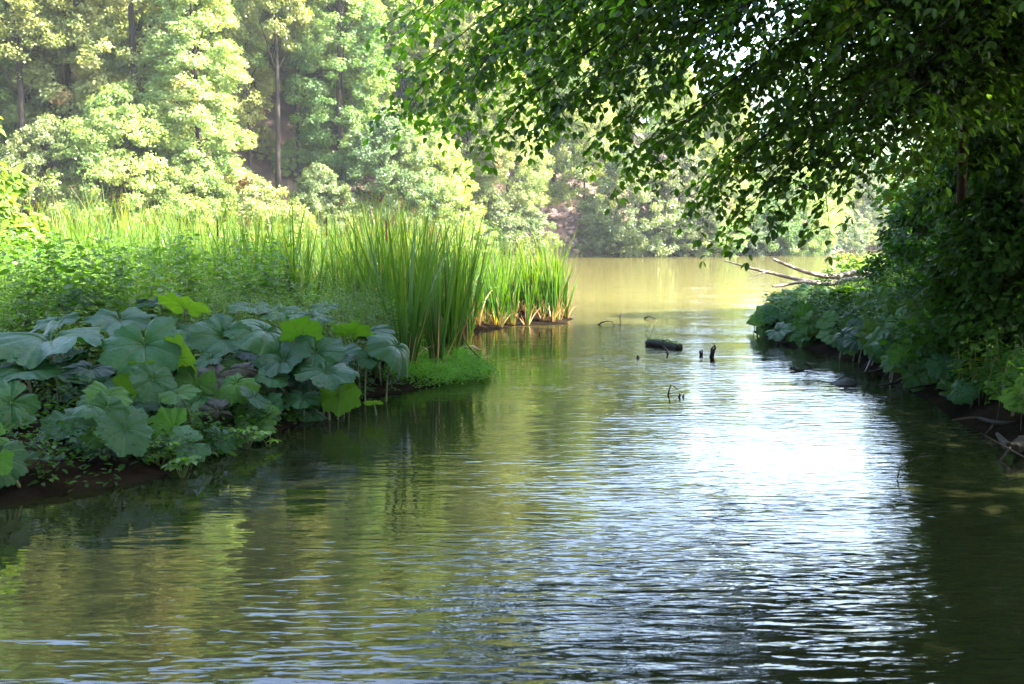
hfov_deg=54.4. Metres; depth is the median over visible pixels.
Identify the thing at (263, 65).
deciduous tree
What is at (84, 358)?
butterbur leaf
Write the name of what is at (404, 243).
cattail clump
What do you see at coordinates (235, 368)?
butterbur leaf
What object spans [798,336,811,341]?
butterbur leaf
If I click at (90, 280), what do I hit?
tall nettles
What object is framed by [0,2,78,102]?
deciduous tree
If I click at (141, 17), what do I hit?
deciduous tree
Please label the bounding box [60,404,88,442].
butterbur leaf
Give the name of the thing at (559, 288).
cattail clump
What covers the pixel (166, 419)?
butterbur leaf
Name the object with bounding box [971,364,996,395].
butterbur leaf
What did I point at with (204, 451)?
butterbur leaf
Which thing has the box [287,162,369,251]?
bush
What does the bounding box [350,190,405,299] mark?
cattail clump
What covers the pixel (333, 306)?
butterbur leaf
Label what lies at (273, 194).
bush
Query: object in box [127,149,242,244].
deciduous tree
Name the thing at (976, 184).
shrub
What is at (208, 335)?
butterbur leaf
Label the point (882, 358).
butterbur leaf
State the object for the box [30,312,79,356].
butterbur leaf
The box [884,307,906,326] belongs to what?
butterbur leaf
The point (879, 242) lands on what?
bush
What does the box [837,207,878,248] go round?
bush
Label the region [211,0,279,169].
deciduous tree
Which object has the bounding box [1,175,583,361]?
cattail bed
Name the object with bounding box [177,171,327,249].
bush
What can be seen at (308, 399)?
butterbur leaf
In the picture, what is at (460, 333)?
cattail clump
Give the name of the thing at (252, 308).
butterbur leaf
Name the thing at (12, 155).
deciduous tree
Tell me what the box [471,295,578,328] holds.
dry reed litter
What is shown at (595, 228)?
bush
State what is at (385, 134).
deciduous tree
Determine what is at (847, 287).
butterbur leaf
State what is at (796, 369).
stick
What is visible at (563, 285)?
cattail clump
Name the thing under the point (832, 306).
butterbur leaf
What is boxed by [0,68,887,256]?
hillside
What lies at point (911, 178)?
deciduous tree
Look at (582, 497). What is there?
lake water
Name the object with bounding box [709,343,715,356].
stick
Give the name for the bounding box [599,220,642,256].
bush
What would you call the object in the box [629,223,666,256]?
bush
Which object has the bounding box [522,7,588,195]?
deciduous tree
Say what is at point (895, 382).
root
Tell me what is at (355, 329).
butterbur leaf
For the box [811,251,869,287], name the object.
shrub
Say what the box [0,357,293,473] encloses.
ground cover
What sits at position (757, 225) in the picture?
bush
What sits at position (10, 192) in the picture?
shrub
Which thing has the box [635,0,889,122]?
sky
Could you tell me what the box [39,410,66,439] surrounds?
butterbur leaf
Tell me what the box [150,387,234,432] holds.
butterbur leaf
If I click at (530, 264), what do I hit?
cattail clump
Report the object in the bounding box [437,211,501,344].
cattail clump
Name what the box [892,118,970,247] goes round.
shrub
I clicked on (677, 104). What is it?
deciduous tree
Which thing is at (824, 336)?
butterbur leaf
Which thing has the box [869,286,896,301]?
butterbur leaf
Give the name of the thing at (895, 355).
butterbur leaf
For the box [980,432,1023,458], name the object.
stick
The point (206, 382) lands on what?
butterbur leaf
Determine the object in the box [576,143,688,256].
deciduous tree
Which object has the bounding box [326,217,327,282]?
cattail stalk
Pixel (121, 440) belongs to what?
butterbur leaf
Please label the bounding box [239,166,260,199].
bush
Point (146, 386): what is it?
butterbur leaf
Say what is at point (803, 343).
butterbur leaf
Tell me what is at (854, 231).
bush
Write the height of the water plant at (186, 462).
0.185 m
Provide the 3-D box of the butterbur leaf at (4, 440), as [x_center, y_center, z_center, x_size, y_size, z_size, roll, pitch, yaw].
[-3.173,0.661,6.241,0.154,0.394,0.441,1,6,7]
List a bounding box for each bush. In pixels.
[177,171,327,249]
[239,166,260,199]
[242,124,274,159]
[259,187,287,204]
[270,137,308,177]
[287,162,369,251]
[448,212,513,257]
[450,191,536,258]
[476,220,528,257]
[489,203,564,257]
[573,206,634,256]
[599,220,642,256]
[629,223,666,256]
[635,209,708,256]
[655,208,732,256]
[670,207,757,256]
[709,227,751,255]
[730,221,779,255]
[751,214,801,255]
[781,218,820,255]
[800,226,841,254]
[832,215,869,252]
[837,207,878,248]
[858,212,887,246]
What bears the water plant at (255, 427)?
in the lake water
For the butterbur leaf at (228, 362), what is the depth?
8.49 m
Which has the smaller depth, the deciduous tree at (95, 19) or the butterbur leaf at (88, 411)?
the butterbur leaf at (88, 411)
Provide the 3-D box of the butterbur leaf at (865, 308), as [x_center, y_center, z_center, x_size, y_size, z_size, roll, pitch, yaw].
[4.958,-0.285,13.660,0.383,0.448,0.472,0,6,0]
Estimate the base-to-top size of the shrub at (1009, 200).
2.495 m
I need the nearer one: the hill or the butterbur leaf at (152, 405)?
the butterbur leaf at (152, 405)
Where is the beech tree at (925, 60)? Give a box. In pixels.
[361,0,1023,270]
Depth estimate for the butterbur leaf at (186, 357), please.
8.00 m
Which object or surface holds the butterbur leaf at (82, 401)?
on the ground at (140, 471)
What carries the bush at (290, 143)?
on the hillside
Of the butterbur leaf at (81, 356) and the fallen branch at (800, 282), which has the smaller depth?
the butterbur leaf at (81, 356)
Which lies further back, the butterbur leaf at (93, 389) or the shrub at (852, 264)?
the shrub at (852, 264)
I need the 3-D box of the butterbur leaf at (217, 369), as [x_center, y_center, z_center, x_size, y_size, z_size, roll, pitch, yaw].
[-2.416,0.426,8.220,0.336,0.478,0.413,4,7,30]
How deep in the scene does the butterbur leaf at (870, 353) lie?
11.90 m
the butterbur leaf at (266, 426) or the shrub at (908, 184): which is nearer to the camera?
the butterbur leaf at (266, 426)
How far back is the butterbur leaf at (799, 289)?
16.46 m
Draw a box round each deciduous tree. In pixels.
[0,0,75,216]
[0,0,140,167]
[0,2,31,154]
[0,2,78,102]
[0,7,16,121]
[0,112,121,237]
[27,80,212,239]
[44,0,145,90]
[65,0,204,194]
[81,2,178,92]
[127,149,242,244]
[136,0,257,235]
[140,8,239,82]
[160,0,282,163]
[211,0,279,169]
[231,0,314,199]
[241,0,422,113]
[256,2,318,87]
[264,0,328,186]
[283,0,398,200]
[306,0,433,123]
[322,110,441,239]
[335,0,459,167]
[360,114,486,252]
[405,0,526,201]
[405,10,471,107]
[461,65,555,222]
[462,0,531,124]
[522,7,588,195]
[525,0,600,145]
[532,81,635,216]
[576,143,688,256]
[586,14,647,124]
[587,11,686,154]
[630,147,728,256]
[652,35,698,119]
[661,58,687,144]
[663,65,706,184]
[674,137,757,235]
[695,86,720,152]
[705,88,751,185]
[718,95,753,181]
[724,176,809,255]
[747,124,857,224]
[757,170,840,255]
[824,200,854,243]
[836,168,893,235]
[859,159,894,227]
[863,175,916,222]
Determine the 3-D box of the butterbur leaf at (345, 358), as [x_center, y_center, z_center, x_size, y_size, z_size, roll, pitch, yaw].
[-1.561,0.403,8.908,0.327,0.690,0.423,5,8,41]
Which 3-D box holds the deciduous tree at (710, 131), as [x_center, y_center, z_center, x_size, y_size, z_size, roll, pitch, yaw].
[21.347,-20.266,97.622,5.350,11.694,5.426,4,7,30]
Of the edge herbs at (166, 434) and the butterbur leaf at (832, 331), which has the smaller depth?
the edge herbs at (166, 434)
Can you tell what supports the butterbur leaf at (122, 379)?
on the ground at (140, 471)
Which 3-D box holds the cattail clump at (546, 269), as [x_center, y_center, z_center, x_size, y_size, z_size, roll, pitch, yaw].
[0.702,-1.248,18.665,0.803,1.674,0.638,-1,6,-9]
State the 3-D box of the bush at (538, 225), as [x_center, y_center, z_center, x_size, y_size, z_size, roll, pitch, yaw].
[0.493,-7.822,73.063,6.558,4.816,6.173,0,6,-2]
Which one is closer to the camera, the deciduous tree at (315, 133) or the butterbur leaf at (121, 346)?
the butterbur leaf at (121, 346)
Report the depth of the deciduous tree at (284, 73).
74.72 m
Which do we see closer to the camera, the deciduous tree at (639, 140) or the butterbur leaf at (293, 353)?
the butterbur leaf at (293, 353)
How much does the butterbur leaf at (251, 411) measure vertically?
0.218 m
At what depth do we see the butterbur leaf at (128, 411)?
6.90 m
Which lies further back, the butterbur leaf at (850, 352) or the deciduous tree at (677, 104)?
the deciduous tree at (677, 104)
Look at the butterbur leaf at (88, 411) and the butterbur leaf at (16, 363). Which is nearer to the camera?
the butterbur leaf at (88, 411)
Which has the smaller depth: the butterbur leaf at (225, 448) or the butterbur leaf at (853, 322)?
the butterbur leaf at (225, 448)
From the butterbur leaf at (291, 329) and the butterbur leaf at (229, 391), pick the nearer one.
the butterbur leaf at (229, 391)
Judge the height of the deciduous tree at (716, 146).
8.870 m
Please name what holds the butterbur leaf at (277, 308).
on the ground at (140, 471)
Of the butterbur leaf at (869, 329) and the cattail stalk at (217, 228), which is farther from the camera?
the cattail stalk at (217, 228)
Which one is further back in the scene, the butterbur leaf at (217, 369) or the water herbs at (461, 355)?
the water herbs at (461, 355)
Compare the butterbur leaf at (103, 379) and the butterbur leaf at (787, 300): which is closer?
the butterbur leaf at (103, 379)
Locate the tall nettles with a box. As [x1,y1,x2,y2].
[0,218,355,376]
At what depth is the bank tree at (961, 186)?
10.86 m
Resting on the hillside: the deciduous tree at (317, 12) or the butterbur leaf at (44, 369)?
the deciduous tree at (317, 12)
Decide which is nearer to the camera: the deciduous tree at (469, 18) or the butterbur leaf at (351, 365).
the butterbur leaf at (351, 365)
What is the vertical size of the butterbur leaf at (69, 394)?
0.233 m
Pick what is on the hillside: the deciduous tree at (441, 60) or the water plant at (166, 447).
the deciduous tree at (441, 60)
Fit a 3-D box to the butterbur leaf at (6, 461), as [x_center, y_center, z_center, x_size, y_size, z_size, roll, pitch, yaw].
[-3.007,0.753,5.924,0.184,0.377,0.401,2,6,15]
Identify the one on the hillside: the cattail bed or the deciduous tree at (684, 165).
the deciduous tree at (684, 165)
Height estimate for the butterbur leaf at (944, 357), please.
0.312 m
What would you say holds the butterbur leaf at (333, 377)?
on the ground at (140, 471)
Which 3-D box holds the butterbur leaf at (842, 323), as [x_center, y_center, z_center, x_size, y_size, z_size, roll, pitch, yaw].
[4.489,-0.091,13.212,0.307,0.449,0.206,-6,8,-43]
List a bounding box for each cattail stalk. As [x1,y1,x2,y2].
[216,218,218,239]
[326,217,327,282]
[386,220,387,305]
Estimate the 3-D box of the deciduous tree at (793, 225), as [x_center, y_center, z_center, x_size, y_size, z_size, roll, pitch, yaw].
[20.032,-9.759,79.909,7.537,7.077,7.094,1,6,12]
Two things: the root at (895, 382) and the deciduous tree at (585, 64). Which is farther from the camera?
the deciduous tree at (585, 64)
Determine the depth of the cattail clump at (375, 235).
14.39 m
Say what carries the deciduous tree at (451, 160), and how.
on the hillside
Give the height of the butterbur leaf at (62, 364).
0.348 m
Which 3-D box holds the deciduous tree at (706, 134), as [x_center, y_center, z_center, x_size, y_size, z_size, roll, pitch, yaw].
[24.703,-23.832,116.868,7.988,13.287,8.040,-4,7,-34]
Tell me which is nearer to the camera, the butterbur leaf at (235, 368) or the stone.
the butterbur leaf at (235, 368)
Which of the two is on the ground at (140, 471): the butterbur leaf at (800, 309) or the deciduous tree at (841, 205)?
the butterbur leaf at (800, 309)
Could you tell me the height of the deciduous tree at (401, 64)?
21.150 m
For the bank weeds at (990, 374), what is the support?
on the ground at (140, 471)
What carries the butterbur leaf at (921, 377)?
on the ground at (140, 471)
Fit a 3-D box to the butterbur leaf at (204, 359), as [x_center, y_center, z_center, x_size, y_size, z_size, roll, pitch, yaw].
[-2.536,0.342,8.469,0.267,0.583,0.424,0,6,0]
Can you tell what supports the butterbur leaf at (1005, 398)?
on the ground at (140, 471)
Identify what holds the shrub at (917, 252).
on the ground at (140, 471)
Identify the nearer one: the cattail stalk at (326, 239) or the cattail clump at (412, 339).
the cattail clump at (412, 339)
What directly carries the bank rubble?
on the hillside
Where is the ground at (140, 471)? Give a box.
[0,308,1023,504]
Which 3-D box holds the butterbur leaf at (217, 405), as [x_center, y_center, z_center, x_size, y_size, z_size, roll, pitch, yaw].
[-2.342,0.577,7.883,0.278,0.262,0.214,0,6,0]
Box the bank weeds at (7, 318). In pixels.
[0,232,425,389]
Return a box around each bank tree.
[781,0,1023,136]
[868,108,1023,265]
[896,24,1023,172]
[934,5,972,314]
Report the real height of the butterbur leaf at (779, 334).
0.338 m
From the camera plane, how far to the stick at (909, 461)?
6.57 m
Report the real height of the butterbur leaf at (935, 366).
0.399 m
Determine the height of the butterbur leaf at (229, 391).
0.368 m
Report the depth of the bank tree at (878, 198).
20.12 m
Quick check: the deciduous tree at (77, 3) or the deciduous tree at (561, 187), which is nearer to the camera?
the deciduous tree at (77, 3)
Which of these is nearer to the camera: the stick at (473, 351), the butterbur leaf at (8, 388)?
the butterbur leaf at (8, 388)
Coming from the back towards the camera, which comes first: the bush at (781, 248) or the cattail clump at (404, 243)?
the bush at (781, 248)
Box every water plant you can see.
[146,439,178,465]
[160,454,201,477]
[228,425,269,448]
[247,430,282,446]
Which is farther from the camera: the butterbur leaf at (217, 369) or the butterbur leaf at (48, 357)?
the butterbur leaf at (48, 357)
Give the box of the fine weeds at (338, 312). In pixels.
[170,270,401,385]
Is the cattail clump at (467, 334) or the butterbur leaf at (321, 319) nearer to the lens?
the butterbur leaf at (321, 319)
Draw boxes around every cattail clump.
[286,183,450,335]
[331,174,474,370]
[338,189,408,292]
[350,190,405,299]
[383,199,476,313]
[385,183,456,305]
[404,204,461,365]
[421,191,494,356]
[429,224,499,327]
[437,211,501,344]
[481,245,523,310]
[503,235,546,310]
[514,231,558,307]
[529,238,570,313]
[541,237,568,319]
[554,247,572,315]
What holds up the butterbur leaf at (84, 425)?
on the ground at (140, 471)
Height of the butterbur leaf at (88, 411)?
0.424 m
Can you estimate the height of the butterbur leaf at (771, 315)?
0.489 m
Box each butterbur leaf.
[0,319,103,405]
[0,357,37,412]
[0,359,65,417]
[0,380,40,427]
[0,423,9,447]
[0,440,28,488]
[0,448,20,487]
[28,451,38,459]
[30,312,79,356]
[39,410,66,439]
[39,454,63,459]
[45,352,66,360]
[50,347,86,360]
[52,353,84,381]
[52,383,80,402]
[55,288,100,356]
[56,348,89,362]
[57,361,74,374]
[58,373,91,384]
[59,374,96,394]
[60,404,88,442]
[61,360,115,380]
[69,354,89,363]
[72,405,106,454]
[72,440,127,457]
[76,386,112,406]
[78,417,112,449]
[79,423,110,457]
[82,355,98,365]
[82,381,132,406]
[83,307,156,334]
[89,390,123,421]
[93,410,154,457]
[96,363,116,382]
[98,316,186,374]
[103,375,116,387]
[112,360,155,400]
[122,393,161,413]
[122,406,148,456]
[129,363,177,414]
[132,402,173,416]
[135,293,179,315]
[138,434,170,459]
[147,407,192,452]
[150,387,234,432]
[157,292,210,322]
[157,384,201,429]
[163,333,197,373]
[169,425,211,461]
[170,364,178,377]
[171,315,192,341]
[174,365,217,395]
[182,395,199,416]
[187,313,251,356]
[195,349,223,367]
[195,364,232,393]
[198,398,232,424]
[207,425,236,453]
[213,373,260,406]
[219,355,249,372]
[223,319,282,386]
[226,301,271,318]
[228,362,257,381]
[231,350,258,361]
[232,402,279,426]
[237,418,276,444]
[240,385,269,409]
[241,400,272,422]
[253,339,311,408]
[254,369,289,391]
[257,385,269,394]
[260,304,299,330]
[263,392,287,417]
[279,316,322,341]
[283,389,320,417]
[285,309,333,324]
[285,335,345,413]
[287,369,318,390]
[294,359,359,419]
[295,387,321,409]
[295,407,327,421]
[308,301,339,332]
[320,382,361,419]
[330,321,375,389]
[334,354,349,389]
[338,343,359,362]
[340,342,361,357]
[348,357,356,371]
[354,351,379,404]
[357,325,394,384]
[363,400,383,415]
[366,333,409,401]
[746,315,754,329]
[749,306,763,325]
[753,303,768,334]
[755,304,769,323]
[755,323,773,336]
[759,297,785,311]
[762,305,779,323]
[765,322,790,340]
[771,306,780,328]
[772,289,793,298]
[776,297,792,314]
[776,311,797,334]
[784,326,800,341]
[790,298,803,308]
[790,302,816,330]
[791,283,829,298]
[793,334,814,346]
[798,294,807,302]
[798,317,818,333]
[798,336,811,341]
[805,310,825,338]
[808,288,848,308]
[815,309,839,329]
[816,326,841,344]
[821,304,840,313]
[822,285,871,295]
[829,329,836,334]
[832,327,852,358]
[838,310,856,324]
[840,318,848,328]
[842,328,868,360]
[843,349,858,355]
[845,318,863,327]
[852,320,880,340]
[853,299,884,312]
[854,331,871,362]
[855,291,877,304]
[857,288,879,299]
[861,326,887,355]
[862,305,881,317]
[866,346,881,365]
[868,314,887,325]
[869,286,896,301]
[872,333,897,358]
[879,352,912,385]
[880,298,916,319]
[880,355,891,377]
[883,326,904,339]
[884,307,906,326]
[885,337,917,385]
[889,317,907,331]
[901,356,937,391]
[905,346,940,381]
[925,352,963,379]
[935,353,946,379]
[937,376,966,395]
[947,380,978,404]
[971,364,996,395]
[983,371,1016,399]
[998,377,1023,415]
[1002,347,1023,366]
[1006,357,1023,386]
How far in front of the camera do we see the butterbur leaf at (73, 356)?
8.84 m
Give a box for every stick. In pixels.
[462,337,491,366]
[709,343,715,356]
[789,362,817,370]
[897,454,931,477]
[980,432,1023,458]
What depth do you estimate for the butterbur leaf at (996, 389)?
8.76 m
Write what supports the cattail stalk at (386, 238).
on the ground at (140, 471)
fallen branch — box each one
[724,260,820,281]
[772,258,871,281]
[772,276,864,286]
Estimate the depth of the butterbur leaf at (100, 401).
6.77 m
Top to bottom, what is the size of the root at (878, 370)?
0.236 m
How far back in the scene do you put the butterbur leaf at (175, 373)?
8.69 m
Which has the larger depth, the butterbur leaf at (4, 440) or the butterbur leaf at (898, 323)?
the butterbur leaf at (898, 323)
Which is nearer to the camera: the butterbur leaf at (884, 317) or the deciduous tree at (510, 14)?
the butterbur leaf at (884, 317)
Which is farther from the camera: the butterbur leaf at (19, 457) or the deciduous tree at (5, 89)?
the deciduous tree at (5, 89)
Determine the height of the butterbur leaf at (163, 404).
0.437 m
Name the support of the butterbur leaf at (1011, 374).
on the ground at (140, 471)
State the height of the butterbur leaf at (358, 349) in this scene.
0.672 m
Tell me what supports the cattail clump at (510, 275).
on the ground at (140, 471)
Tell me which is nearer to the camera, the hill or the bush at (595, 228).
the bush at (595, 228)
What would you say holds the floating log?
on the lake water
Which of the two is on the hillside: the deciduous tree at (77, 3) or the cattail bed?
the deciduous tree at (77, 3)
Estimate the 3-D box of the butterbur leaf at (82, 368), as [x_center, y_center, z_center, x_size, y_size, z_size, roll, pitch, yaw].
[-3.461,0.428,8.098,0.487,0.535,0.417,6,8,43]
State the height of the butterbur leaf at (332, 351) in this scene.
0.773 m
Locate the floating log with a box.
[645,338,682,348]
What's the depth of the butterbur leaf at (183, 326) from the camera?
8.86 m
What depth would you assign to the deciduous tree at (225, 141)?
56.66 m
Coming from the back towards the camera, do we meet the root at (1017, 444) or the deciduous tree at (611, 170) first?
the deciduous tree at (611, 170)
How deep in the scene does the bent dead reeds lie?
16.23 m
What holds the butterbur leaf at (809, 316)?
on the ground at (140, 471)
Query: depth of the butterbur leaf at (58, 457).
6.75 m
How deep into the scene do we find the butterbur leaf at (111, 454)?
6.99 m
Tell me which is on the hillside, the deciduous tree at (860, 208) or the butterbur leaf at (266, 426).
the deciduous tree at (860, 208)
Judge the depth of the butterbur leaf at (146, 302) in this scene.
9.69 m
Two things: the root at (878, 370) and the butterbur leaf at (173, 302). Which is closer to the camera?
the butterbur leaf at (173, 302)
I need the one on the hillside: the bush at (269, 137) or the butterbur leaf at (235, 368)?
the bush at (269, 137)
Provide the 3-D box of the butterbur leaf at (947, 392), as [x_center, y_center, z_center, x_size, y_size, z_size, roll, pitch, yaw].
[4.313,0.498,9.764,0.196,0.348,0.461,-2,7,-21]
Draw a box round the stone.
[832,377,857,384]
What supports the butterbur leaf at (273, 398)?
on the ground at (140, 471)
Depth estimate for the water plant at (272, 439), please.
7.58 m
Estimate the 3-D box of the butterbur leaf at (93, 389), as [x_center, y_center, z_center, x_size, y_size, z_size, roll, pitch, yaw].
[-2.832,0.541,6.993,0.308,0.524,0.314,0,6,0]
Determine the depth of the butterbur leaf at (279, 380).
8.34 m
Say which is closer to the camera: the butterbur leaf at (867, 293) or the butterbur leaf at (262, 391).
the butterbur leaf at (262, 391)
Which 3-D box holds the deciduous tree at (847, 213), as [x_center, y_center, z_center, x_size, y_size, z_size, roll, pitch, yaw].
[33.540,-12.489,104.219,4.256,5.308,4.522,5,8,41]
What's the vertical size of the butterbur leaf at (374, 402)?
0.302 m
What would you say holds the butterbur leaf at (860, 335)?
on the ground at (140, 471)
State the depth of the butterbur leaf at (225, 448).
7.34 m
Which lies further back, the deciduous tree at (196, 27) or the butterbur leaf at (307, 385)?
the deciduous tree at (196, 27)
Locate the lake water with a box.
[0,249,1023,683]
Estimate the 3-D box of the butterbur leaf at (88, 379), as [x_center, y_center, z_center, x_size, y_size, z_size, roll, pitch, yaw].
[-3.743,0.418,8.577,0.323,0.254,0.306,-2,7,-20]
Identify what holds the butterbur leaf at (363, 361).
on the ground at (140, 471)
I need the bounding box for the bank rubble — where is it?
[535,206,601,256]
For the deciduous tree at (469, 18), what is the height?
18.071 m
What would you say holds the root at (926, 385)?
on the ground at (140, 471)
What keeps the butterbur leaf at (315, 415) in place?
on the ground at (140, 471)
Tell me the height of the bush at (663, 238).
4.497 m
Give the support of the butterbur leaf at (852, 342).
on the ground at (140, 471)
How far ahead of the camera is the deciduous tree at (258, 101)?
63.53 m
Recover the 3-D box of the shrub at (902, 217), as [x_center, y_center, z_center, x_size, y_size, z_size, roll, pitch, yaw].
[7.305,-1.446,17.535,2.381,2.882,2.222,0,6,0]
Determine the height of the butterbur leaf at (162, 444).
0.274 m
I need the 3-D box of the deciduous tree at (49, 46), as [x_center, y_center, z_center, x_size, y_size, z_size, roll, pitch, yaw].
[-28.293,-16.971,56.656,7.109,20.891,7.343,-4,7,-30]
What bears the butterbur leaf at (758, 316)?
on the ground at (140, 471)
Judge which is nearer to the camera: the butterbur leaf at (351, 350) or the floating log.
the butterbur leaf at (351, 350)
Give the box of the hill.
[712,54,933,215]
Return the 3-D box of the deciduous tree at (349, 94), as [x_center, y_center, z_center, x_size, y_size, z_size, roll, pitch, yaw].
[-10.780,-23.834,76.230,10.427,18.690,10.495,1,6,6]
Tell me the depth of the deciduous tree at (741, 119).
92.80 m
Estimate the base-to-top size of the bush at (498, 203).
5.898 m
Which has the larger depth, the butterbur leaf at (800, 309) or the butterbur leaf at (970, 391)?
the butterbur leaf at (800, 309)
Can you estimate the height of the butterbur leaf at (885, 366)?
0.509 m
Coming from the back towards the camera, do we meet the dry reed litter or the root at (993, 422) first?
the dry reed litter
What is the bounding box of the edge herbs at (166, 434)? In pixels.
[0,360,406,491]
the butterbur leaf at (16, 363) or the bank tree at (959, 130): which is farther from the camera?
the bank tree at (959, 130)
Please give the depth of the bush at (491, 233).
69.69 m
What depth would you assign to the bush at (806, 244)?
80.30 m
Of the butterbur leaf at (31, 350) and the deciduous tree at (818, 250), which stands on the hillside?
the deciduous tree at (818, 250)
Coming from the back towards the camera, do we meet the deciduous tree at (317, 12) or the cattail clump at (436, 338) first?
the deciduous tree at (317, 12)
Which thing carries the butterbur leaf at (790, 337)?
on the ground at (140, 471)
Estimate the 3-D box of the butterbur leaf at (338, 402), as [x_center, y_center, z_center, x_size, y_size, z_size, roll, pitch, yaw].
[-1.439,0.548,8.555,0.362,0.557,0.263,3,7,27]
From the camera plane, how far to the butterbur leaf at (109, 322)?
9.00 m
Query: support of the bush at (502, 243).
on the hillside
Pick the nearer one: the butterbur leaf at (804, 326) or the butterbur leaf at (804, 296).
the butterbur leaf at (804, 326)
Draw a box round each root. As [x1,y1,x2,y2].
[861,358,872,372]
[867,368,887,375]
[877,377,902,387]
[905,383,936,389]
[952,416,1013,434]
[996,432,1023,460]
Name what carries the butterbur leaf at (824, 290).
on the ground at (140, 471)
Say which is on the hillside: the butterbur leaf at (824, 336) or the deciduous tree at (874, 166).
the deciduous tree at (874, 166)
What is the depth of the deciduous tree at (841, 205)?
90.66 m
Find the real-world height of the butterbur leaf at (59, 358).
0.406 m
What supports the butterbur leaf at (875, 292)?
on the ground at (140, 471)
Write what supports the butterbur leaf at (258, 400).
on the ground at (140, 471)
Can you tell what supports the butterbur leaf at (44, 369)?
on the ground at (140, 471)
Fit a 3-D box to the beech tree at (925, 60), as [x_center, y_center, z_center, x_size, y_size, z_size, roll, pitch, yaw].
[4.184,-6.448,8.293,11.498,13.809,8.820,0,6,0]
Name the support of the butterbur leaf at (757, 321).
on the ground at (140, 471)
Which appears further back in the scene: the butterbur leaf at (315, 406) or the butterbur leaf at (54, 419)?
the butterbur leaf at (315, 406)
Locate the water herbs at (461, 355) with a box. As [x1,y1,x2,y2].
[381,339,498,388]
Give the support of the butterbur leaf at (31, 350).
on the ground at (140, 471)
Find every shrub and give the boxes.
[0,116,51,292]
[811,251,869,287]
[837,255,870,286]
[855,177,969,303]
[877,118,1023,296]
[878,178,1023,366]
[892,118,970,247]
[903,198,1023,366]
[918,102,1023,319]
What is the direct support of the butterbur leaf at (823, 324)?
on the ground at (140, 471)
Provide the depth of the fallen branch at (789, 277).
19.30 m
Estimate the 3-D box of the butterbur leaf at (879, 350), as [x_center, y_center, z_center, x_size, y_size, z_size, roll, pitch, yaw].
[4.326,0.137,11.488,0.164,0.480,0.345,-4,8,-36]
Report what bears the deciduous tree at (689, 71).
on the hillside
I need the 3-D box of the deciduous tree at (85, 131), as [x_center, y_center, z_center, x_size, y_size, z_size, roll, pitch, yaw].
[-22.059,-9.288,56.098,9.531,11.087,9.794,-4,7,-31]
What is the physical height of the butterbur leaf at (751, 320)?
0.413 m
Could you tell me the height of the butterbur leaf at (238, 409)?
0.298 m
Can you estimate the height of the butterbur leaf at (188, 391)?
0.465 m
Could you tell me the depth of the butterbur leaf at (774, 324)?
15.84 m
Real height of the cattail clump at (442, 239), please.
2.106 m
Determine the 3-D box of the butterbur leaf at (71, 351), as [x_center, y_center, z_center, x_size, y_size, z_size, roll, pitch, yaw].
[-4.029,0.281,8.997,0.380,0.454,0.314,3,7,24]
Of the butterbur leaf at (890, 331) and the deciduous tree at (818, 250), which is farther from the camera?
the deciduous tree at (818, 250)
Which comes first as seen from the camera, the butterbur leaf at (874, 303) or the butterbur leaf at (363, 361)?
the butterbur leaf at (363, 361)
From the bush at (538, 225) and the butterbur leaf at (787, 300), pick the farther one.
the bush at (538, 225)
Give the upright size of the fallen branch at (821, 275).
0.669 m
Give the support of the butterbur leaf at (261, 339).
on the ground at (140, 471)
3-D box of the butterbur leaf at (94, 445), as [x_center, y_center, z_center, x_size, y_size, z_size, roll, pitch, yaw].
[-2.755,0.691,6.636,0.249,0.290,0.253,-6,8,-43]
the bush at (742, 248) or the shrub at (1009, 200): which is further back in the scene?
the bush at (742, 248)
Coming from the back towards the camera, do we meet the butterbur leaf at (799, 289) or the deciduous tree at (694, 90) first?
the deciduous tree at (694, 90)
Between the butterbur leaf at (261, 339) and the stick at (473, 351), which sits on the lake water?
the stick at (473, 351)
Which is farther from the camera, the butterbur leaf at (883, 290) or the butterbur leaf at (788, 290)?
the butterbur leaf at (788, 290)
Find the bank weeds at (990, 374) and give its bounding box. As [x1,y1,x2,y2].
[760,262,1023,430]
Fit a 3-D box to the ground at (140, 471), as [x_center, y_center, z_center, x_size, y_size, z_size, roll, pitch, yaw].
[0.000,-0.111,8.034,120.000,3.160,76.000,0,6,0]
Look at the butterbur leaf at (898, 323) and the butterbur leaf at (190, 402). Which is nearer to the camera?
the butterbur leaf at (190, 402)
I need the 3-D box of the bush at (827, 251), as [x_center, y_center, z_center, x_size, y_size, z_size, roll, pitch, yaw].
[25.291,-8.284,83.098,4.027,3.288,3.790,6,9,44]
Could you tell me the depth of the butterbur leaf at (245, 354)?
9.03 m
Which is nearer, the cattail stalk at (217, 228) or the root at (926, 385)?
the root at (926, 385)
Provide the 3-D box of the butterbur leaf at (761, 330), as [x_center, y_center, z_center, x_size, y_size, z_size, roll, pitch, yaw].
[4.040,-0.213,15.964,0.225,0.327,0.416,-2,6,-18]
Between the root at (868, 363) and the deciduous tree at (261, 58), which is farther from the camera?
the deciduous tree at (261, 58)
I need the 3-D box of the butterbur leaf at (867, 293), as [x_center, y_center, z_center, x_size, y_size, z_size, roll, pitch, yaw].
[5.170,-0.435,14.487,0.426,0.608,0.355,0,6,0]
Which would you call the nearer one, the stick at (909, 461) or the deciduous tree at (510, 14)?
the stick at (909, 461)
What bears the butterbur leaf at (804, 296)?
on the ground at (140, 471)
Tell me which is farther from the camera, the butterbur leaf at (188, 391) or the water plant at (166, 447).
the butterbur leaf at (188, 391)
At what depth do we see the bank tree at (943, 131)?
13.15 m
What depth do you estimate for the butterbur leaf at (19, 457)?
6.07 m
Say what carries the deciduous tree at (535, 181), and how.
on the hillside
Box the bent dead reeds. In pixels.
[63,229,565,324]
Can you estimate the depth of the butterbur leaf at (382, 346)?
9.36 m
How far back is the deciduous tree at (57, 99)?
58.12 m

